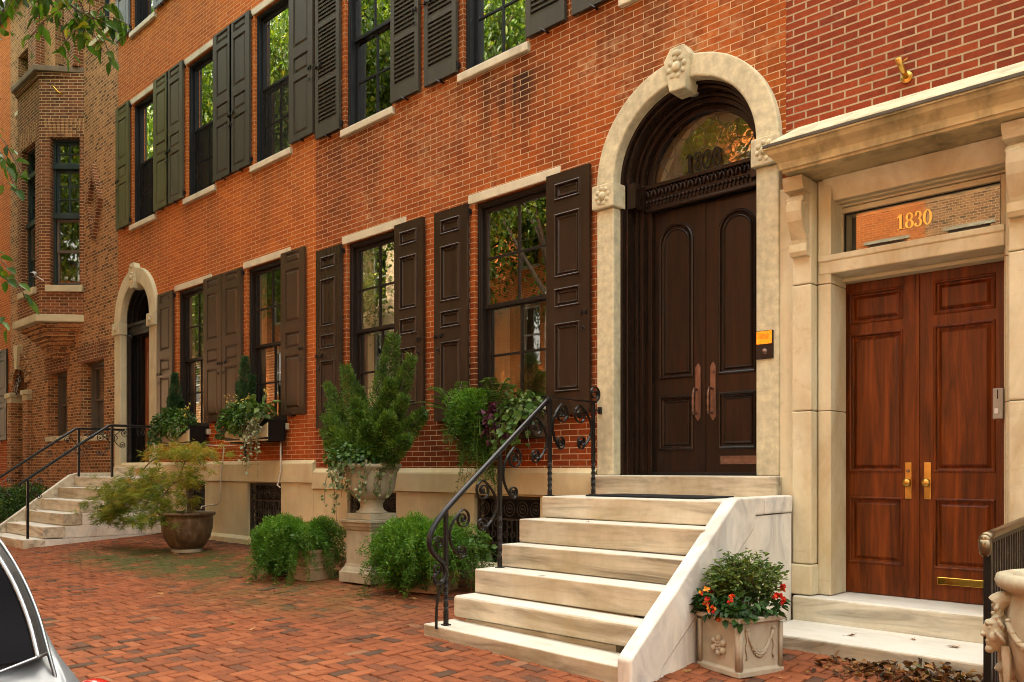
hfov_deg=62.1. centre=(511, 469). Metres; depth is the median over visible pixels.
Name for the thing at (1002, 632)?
carved urn
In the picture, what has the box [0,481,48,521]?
boxwood bush
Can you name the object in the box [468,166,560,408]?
window
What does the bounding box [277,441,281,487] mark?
conduit pipe
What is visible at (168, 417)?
mixed foliage
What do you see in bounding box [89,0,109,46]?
window
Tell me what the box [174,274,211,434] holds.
window
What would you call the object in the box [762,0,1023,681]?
row house
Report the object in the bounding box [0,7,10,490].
row house
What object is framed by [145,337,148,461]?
door
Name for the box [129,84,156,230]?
window
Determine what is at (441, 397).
sword fern
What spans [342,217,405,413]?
window
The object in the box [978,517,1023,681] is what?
entry railing
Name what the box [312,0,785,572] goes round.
row house
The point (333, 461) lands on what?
coral bells
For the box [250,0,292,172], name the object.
window
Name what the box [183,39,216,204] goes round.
window
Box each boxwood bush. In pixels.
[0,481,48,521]
[0,485,22,519]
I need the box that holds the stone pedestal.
[339,519,388,584]
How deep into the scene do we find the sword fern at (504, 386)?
9.31 m
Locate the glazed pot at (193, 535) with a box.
[158,510,215,552]
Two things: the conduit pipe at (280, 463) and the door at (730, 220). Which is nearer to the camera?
the door at (730, 220)
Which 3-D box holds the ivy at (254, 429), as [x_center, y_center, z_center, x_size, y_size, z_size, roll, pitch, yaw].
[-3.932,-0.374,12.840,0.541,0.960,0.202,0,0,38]
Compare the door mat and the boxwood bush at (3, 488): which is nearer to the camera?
the door mat
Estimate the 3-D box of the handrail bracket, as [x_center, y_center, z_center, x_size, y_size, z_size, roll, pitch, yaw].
[0.882,-0.610,8.725,0.039,0.070,0.102,0,0,38]
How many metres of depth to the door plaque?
7.46 m
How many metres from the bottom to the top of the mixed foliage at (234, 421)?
0.716 m
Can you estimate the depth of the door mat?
7.50 m
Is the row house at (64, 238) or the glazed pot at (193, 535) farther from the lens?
the row house at (64, 238)
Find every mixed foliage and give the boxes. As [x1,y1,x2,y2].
[145,406,198,466]
[212,394,280,439]
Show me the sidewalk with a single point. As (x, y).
(140, 629)
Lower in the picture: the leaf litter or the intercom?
the leaf litter
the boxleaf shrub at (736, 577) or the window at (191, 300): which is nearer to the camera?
the boxleaf shrub at (736, 577)
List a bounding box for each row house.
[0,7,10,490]
[2,0,117,500]
[112,0,336,544]
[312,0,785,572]
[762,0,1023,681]
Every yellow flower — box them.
[181,402,189,425]
[224,387,269,419]
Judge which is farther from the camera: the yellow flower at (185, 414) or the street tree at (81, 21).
the yellow flower at (185, 414)
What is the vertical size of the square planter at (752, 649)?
0.400 m
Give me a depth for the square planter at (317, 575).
9.98 m
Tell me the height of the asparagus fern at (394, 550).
1.111 m
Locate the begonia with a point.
(708, 601)
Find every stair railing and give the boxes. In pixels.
[0,427,124,496]
[18,424,150,538]
[426,387,599,628]
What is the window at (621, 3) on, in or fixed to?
in the row house at (564, 198)
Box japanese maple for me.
[70,438,235,532]
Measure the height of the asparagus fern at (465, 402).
0.837 m
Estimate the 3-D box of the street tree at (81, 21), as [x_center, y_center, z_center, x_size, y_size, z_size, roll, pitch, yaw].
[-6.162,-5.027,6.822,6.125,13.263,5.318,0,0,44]
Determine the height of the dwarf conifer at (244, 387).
1.144 m
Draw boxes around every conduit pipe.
[200,444,239,508]
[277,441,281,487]
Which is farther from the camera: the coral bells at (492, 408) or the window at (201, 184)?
the window at (201, 184)
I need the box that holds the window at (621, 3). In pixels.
[618,0,638,7]
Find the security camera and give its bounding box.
[30,271,43,280]
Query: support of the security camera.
attached to the row house at (64, 238)
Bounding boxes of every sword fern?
[414,381,469,410]
[479,377,517,401]
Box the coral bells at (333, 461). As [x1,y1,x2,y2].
[322,441,392,468]
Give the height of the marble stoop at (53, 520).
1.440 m
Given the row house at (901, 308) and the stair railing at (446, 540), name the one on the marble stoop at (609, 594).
the stair railing at (446, 540)
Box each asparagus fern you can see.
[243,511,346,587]
[355,510,497,598]
[439,386,512,456]
[453,427,497,493]
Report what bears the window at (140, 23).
in the row house at (215, 182)
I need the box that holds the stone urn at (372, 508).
[344,464,401,519]
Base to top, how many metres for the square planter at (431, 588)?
0.380 m
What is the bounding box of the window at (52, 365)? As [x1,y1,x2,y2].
[44,352,70,441]
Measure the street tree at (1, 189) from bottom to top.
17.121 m
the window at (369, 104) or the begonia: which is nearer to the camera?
the begonia
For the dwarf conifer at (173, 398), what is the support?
in the window box at (197, 433)
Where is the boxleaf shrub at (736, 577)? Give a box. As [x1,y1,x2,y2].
[700,547,788,614]
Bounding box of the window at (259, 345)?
[243,247,290,429]
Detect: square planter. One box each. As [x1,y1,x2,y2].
[287,548,335,580]
[403,558,459,593]
[695,607,785,678]
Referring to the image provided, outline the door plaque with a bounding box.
[756,330,773,359]
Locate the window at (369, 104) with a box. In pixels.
[340,0,394,137]
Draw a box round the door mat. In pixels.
[586,493,733,498]
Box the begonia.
[689,584,790,633]
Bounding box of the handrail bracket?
[596,407,601,413]
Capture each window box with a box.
[158,425,205,448]
[224,419,284,455]
[450,408,546,439]
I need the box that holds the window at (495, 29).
[457,0,529,83]
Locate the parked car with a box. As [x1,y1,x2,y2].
[0,539,109,681]
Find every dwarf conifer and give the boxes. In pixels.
[166,372,184,409]
[235,354,256,409]
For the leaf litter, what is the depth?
5.70 m
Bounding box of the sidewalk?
[0,521,922,681]
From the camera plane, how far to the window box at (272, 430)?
12.91 m
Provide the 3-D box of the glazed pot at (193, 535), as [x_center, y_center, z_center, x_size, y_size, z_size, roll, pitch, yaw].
[-5.022,0.957,13.143,0.838,0.615,0.838,0,0,44]
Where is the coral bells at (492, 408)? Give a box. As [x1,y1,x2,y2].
[477,400,510,446]
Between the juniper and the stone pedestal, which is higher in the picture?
the juniper
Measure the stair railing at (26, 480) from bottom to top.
2.039 m
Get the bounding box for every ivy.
[167,423,181,445]
[238,414,263,474]
[321,459,398,526]
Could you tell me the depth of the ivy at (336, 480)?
9.49 m
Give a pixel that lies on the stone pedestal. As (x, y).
(358, 531)
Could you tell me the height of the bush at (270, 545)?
1.047 m
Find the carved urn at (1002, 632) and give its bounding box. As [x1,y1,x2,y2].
[980,569,1023,681]
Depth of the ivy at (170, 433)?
14.68 m
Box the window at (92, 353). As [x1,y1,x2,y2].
[76,339,107,441]
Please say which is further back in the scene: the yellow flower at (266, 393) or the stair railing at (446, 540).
the yellow flower at (266, 393)
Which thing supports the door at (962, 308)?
in the row house at (901, 308)
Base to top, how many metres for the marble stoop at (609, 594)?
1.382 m
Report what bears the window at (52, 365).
in the row house at (64, 238)
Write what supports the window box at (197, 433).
attached to the row house at (215, 182)
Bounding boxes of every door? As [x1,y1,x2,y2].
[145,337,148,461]
[655,202,705,471]
[706,189,755,471]
[845,274,915,597]
[920,261,1003,604]
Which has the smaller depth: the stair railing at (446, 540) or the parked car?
the parked car
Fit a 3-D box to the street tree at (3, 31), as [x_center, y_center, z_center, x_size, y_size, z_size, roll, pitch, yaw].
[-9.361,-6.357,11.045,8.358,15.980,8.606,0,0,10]
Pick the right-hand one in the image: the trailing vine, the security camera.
the trailing vine
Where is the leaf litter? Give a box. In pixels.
[805,650,982,681]
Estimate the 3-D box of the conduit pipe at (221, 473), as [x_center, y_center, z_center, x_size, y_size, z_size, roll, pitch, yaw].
[-4.818,0.085,14.047,0.600,1.051,1.704,0,0,-19]
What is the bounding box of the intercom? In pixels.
[993,388,1003,418]
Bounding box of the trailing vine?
[488,388,544,454]
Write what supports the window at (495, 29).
in the row house at (564, 198)
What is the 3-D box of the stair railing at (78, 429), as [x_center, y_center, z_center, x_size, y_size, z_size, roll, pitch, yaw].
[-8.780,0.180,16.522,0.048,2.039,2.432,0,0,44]
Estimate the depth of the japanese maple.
13.08 m
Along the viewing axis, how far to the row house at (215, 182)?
14.56 m
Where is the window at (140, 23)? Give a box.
[129,0,156,38]
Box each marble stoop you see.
[0,473,163,548]
[424,495,791,681]
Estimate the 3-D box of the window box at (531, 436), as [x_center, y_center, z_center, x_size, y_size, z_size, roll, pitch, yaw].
[-0.169,-0.495,9.580,1.294,0.318,0.338,0,0,44]
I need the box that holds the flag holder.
[895,56,912,82]
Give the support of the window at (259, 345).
in the row house at (215, 182)
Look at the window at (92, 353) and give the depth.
19.11 m
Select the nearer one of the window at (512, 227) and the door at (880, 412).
the door at (880, 412)
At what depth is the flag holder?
6.67 m
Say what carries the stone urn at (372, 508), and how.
on the stone pedestal
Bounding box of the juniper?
[317,330,429,474]
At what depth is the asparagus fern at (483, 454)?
9.52 m
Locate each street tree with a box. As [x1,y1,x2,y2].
[0,0,76,59]
[0,0,129,343]
[0,24,7,193]

